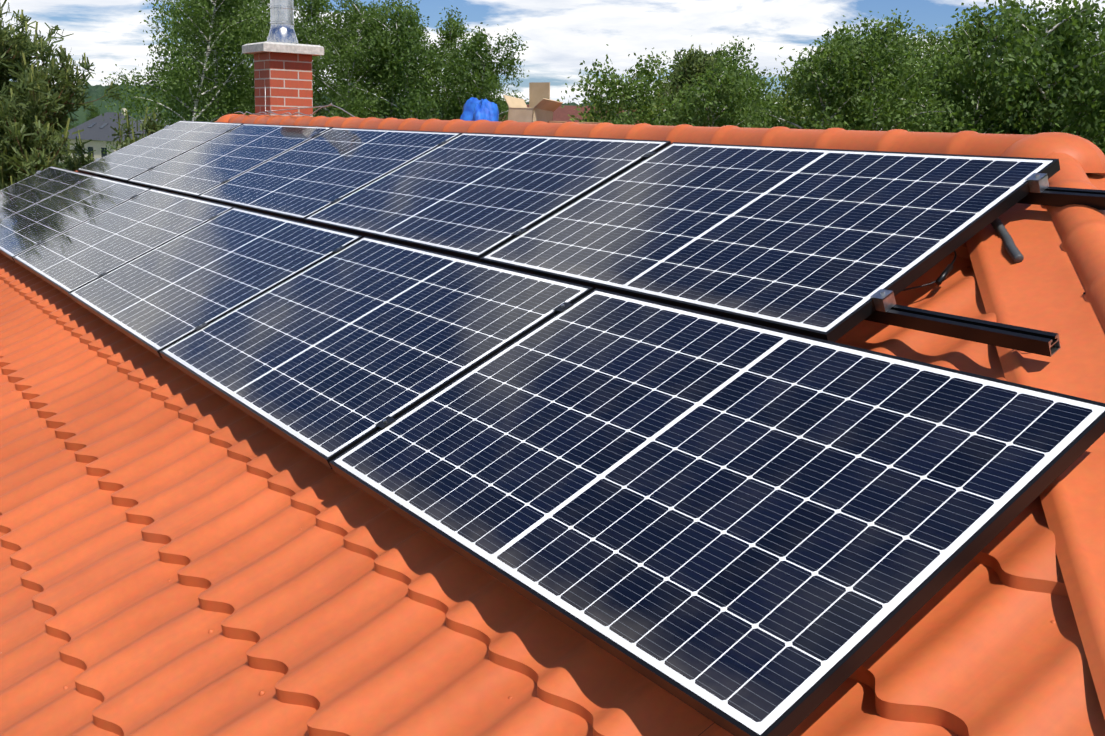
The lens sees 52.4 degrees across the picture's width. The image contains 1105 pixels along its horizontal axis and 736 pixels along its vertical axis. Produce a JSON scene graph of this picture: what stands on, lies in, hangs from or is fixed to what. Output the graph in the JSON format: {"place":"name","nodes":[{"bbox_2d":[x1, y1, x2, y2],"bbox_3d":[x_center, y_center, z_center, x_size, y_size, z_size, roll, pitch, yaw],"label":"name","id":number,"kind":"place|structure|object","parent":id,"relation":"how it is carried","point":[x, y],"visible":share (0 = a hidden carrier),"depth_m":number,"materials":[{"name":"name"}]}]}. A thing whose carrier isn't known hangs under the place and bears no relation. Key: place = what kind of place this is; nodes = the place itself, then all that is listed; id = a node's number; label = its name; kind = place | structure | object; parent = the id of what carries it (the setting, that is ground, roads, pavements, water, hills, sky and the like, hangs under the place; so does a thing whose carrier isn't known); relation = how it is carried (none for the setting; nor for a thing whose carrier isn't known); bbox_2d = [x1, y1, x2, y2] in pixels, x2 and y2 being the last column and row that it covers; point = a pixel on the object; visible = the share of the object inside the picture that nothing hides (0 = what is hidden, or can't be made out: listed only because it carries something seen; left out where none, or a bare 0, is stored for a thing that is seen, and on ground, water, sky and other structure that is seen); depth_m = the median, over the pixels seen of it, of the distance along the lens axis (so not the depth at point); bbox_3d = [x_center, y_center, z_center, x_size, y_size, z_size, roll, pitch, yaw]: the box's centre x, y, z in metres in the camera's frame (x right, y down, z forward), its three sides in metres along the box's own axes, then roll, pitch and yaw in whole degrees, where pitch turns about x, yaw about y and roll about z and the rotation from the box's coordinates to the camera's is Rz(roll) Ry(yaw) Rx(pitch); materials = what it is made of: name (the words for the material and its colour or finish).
{"place":"outdoors","nodes":[
{"label":"outdoors","id":0,"kind":"place"},
{"bbox_2d":[59,108,146,163],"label":"house","id":1,"kind":"structure","parent":0,"point":[97,130],"depth_m":147.68,"materials":[{"name":"grey"}]},
{"bbox_2d":[14,82,805,127],"bbox_3d":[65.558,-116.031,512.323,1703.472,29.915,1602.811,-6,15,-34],"label":"hill","id":2,"kind":"structure","parent":0,"point":[95,91],"depth_m":231.78,"materials":[{"name":"green plant"}]},
{"bbox_2d":[0,0,1104,104],"label":"sky","id":3,"kind":"structure","parent":0,"point":[559,35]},
{"bbox_2d":[506,92,740,124],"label":"house","id":4,"kind":"structure","parent":0,"point":[560,113],"depth_m":46.25,"materials":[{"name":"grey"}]},
{"label":"ground","id":5,"kind":"structure","parent":0,"visible":0},
{"bbox_2d":[61,113,76,131],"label":"dark round tree","id":6,"kind":"object","parent":5,"relation":"on","point":[69,128],"visible":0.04,"depth_m":192.53,"materials":[{"name":"green plant"}]},
{"bbox_2d":[0,0,166,189],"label":"pine","id":7,"kind":"object","parent":5,"relation":"on","point":[33,107],"visible":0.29,"depth_m":16.21,"materials":[{"name":"green plant"}]},
{"bbox_2d":[82,104,101,123],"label":"dark round tree","id":8,"kind":"object","parent":5,"relation":"on","point":[94,114],"visible":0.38,"depth_m":213.19,"materials":[{"name":"green plant"}]},
{"bbox_2d":[94,0,270,159],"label":"birch tree","id":9,"kind":"object","parent":5,"relation":"on","point":[175,73],"visible":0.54,"depth_m":42.43,"materials":[{"name":"green plant"}]},
{"bbox_2d":[142,0,261,135],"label":"birch tree","id":10,"kind":"object","parent":5,"relation":"on","point":[165,122],"visible":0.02,"depth_m":48.64,"materials":[{"name":"green plant"}]},
{"bbox_2d":[143,0,270,124],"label":"birch tree","id":11,"kind":"object","parent":5,"relation":"on","point":[210,73],"visible":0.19,"depth_m":44.58,"materials":[{"name":"green plant"}]},
{"bbox_2d":[181,0,317,120],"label":"birch tree","id":12,"kind":"object","parent":5,"relation":"on","point":[266,2],"depth_m":48.20,"materials":[{"name":"green plant"}]},
{"bbox_2d":[233,0,365,116],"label":"birch tree","id":13,"kind":"object","parent":5,"relation":"on","point":[308,32],"visible":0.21,"depth_m":43.41,"materials":[{"name":"green plant"}]},
{"bbox_2d":[253,0,403,117],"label":"birch tree","id":14,"kind":"object","parent":5,"relation":"on","point":[347,63],"visible":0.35,"depth_m":42.74,"materials":[{"name":"green plant"}]},
{"bbox_2d":[312,0,408,117],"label":"birch tree","id":15,"kind":"object","parent":5,"relation":"on","point":[363,6],"visible":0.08,"depth_m":47.58,"materials":[{"name":"green plant"}]},
{"bbox_2d":[329,0,459,119],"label":"birch tree","id":16,"kind":"object","parent":5,"relation":"on","point":[400,8],"visible":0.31,"depth_m":42.98,"materials":[{"name":"green plant"}]},
{"bbox_2d":[341,1,461,119],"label":"birch tree","id":17,"kind":"object","parent":5,"relation":"on","point":[410,49],"visible":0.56,"depth_m":41.98,"materials":[{"name":"green plant"}]},
{"bbox_2d":[388,5,508,119],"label":"birch tree","id":18,"kind":"object","parent":5,"relation":"on","point":[450,34],"visible":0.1,"depth_m":44.37,"materials":[{"name":"green plant"}]},
{"bbox_2d":[432,53,525,121],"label":"birch tree","id":19,"kind":"object","parent":5,"relation":"on","point":[502,102],"visible":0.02,"depth_m":48.38,"materials":[{"name":"green plant"}]},
{"bbox_2d":[433,19,528,121],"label":"birch tree","id":20,"kind":"object","parent":5,"relation":"on","point":[485,69],"visible":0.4,"depth_m":42.48,"materials":[{"name":"green plant"}]},
{"bbox_2d":[568,74,635,123],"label":"yellow green tree","id":21,"kind":"object","parent":5,"relation":"on","point":[584,117],"visible":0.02,"depth_m":29.66,"materials":[{"name":"green plant"}]},
{"bbox_2d":[557,44,696,125],"bbox_3d":[1.771,-1.665,20.596,4.408,8.091,4.318,6,13,21],"label":"birch tree","id":22,"kind":"object","parent":5,"relation":"on","point":[625,93],"visible":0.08,"depth_m":19.38,"materials":[{"name":"green plant"}]},
{"bbox_2d":[601,57,671,123],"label":"tree","id":23,"kind":"object","parent":5,"relation":"on","point":[655,106],"visible":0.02,"depth_m":27.38,"materials":[{"name":"green plant"}]},
{"bbox_2d":[657,46,728,126],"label":"birch tree","id":24,"kind":"object","parent":5,"relation":"on","point":[689,61],"visible":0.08,"depth_m":22.01,"materials":[{"name":"green plant"}]},
{"bbox_2d":[632,46,771,127],"bbox_3d":[2.582,-1.526,20.140,4.301,8.060,4.391,13,17,43],"label":"birch tree","id":25,"kind":"object","parent":5,"relation":"on","point":[726,82],"visible":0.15,"depth_m":18.59,"materials":[{"name":"green plant"}]},
{"bbox_2d":[684,45,742,116],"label":"pine tree","id":26,"kind":"object","parent":5,"relation":"on","point":[716,52],"depth_m":26.90,"materials":[{"name":"green plant"}]},
{"bbox_2d":[657,35,799,128],"bbox_3d":[3.913,-2.457,23.414,4.587,8.595,4.683,-3,13,-21],"label":"birch tree","id":27,"kind":"object","parent":5,"relation":"on","point":[741,57],"depth_m":22.43,"materials":[{"name":"green plant"}]},
{"bbox_2d":[737,56,787,125],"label":"birch tree","id":28,"kind":"object","parent":5,"relation":"on","point":[761,79],"visible":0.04,"depth_m":26.93,"materials":[{"name":"green plant"}]},
{"bbox_2d":[758,51,828,127],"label":"birch tree","id":29,"kind":"object","parent":5,"relation":"on","point":[789,92],"visible":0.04,"depth_m":30.09,"materials":[{"name":"green plant"}]},
{"bbox_2d":[764,37,832,128],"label":"tree","id":30,"kind":"object","parent":5,"relation":"on","point":[786,96],"depth_m":28.77,"materials":[{"name":"green plant"}]},
{"bbox_2d":[740,15,887,130],"bbox_3d":[4.787,-1.889,20.755,4.712,8.649,4.616,-5,14,-29],"label":"birch tree","id":31,"kind":"object","parent":5,"relation":"on","point":[848,68],"visible":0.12,"depth_m":19.14,"materials":[{"name":"green plant"}]},
{"bbox_2d":[772,29,927,128],"bbox_3d":[5.417,-2.237,22.327,4.747,8.713,4.650,9,14,29],"label":"birch tree","id":32,"kind":"object","parent":5,"relation":"on","point":[803,118],"depth_m":21.91,"materials":[{"name":"green plant"}]},
{"bbox_2d":[784,11,957,129],"bbox_3d":[5.855,-2.367,22.156,4.939,9.066,4.838,5,12,13],"label":"birch tree","id":33,"kind":"object","parent":5,"relation":"on","point":[864,25],"visible":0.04,"depth_m":21.63,"materials":[{"name":"green plant"}]},
{"bbox_2d":[788,8,974,132],"bbox_3d":[6.070,-1.776,19.963,4.717,8.840,4.816,1,12,-2],"label":"birch tree","id":34,"kind":"object","parent":5,"relation":"on","point":[894,71],"visible":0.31,"depth_m":19.11,"materials":[{"name":"green plant"}]},
{"bbox_2d":[904,24,990,131],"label":"birch tree","id":35,"kind":"object","parent":5,"relation":"on","point":[943,45],"visible":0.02,"depth_m":26.23,"materials":[{"name":"green plant"}]},
{"bbox_2d":[908,13,987,105],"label":"tree","id":36,"kind":"object","parent":5,"relation":"on","point":[919,26],"depth_m":28.13,"materials":[{"name":"green plant"}]},
{"bbox_2d":[871,0,1066,134],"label":"birch tree","id":37,"kind":"object","parent":5,"relation":"on","point":[970,43],"visible":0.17,"depth_m":19.83,"materials":[{"name":"green plant"}]},
{"bbox_2d":[940,0,1093,135],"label":"birch tree","id":38,"kind":"object","parent":5,"relation":"on","point":[1039,27],"visible":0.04,"depth_m":20.88,"materials":[{"name":"green plant"}]},
{"bbox_2d":[939,0,1104,154],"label":"birch tree","id":39,"kind":"object","parent":5,"relation":"on","point":[1042,47],"visible":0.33,"depth_m":18.54,"materials":[{"name":"green plant"}]},
{"bbox_2d":[973,9,1089,132],"bbox_3d":[11.295,-3.705,27.305,4.868,9.873,4.765,-7,15,-34],"label":"birch tree","id":40,"kind":"object","parent":5,"relation":"on","point":[1003,70],"depth_m":26.13,"materials":[{"name":"green plant"}]},
{"bbox_2d":[977,10,1104,150],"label":"birch tree","id":41,"kind":"object","parent":5,"relation":"on","point":[1038,122],"visible":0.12,"depth_m":19.01,"materials":[{"name":"green plant"}]},
{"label":"house walls","id":42,"kind":"object","parent":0,"visible":0},
{"bbox_2d":[0,114,1104,735],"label":"roof","id":43,"kind":"structure","parent":42,"relation":"on","point":[182,552],"depth_m":2.93,"materials":[{"name":"tile"}]},
{"bbox_2d":[242,0,323,116],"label":"chimney","id":44,"kind":"object","parent":43,"relation":"on","point":[282,65],"visible":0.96,"depth_m":9.84,"materials":[{"name":"brick"}]},
{"bbox_2d":[235,86,354,116],"bbox_3d":[-2.097,-2.150,9.066,0.219,0.284,2.343,-6,15,-34],"label":"ridge lightning wire","id":45,"kind":"object","parent":43,"relation":"on","point":[330,104],"visible":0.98,"depth_m":9.09,"materials":[{"name":"silver metal"}]},
{"bbox_2d":[460,82,600,123],"bbox_3d":[-0.140,-1.435,6.708,0.475,0.541,1.196,-6,15,-34],"label":"packaging left on roof","id":46,"kind":"object","parent":43,"relation":"on","point":[543,106],"visible":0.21,"depth_m":6.77,"materials":[{"name":"cardboard"}]},
{"bbox_2d":[0,121,1104,735],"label":"solar panels","id":47,"kind":"object","parent":43,"relation":"on","point":[632,403],"visible":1,"depth_m":3.24,"materials":[{"name":"blue glass"}]},
{"bbox_2d":[902,217,1084,315],"bbox_3d":[1.154,-0.308,3.142,0.643,0.306,0.938,-6,15,-34],"label":"cable conduit","id":48,"kind":"object","parent":43,"relation":"on","point":[1014,252],"visible":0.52,"depth_m":3.14,"materials":[{"name":"grey"}]}
]}

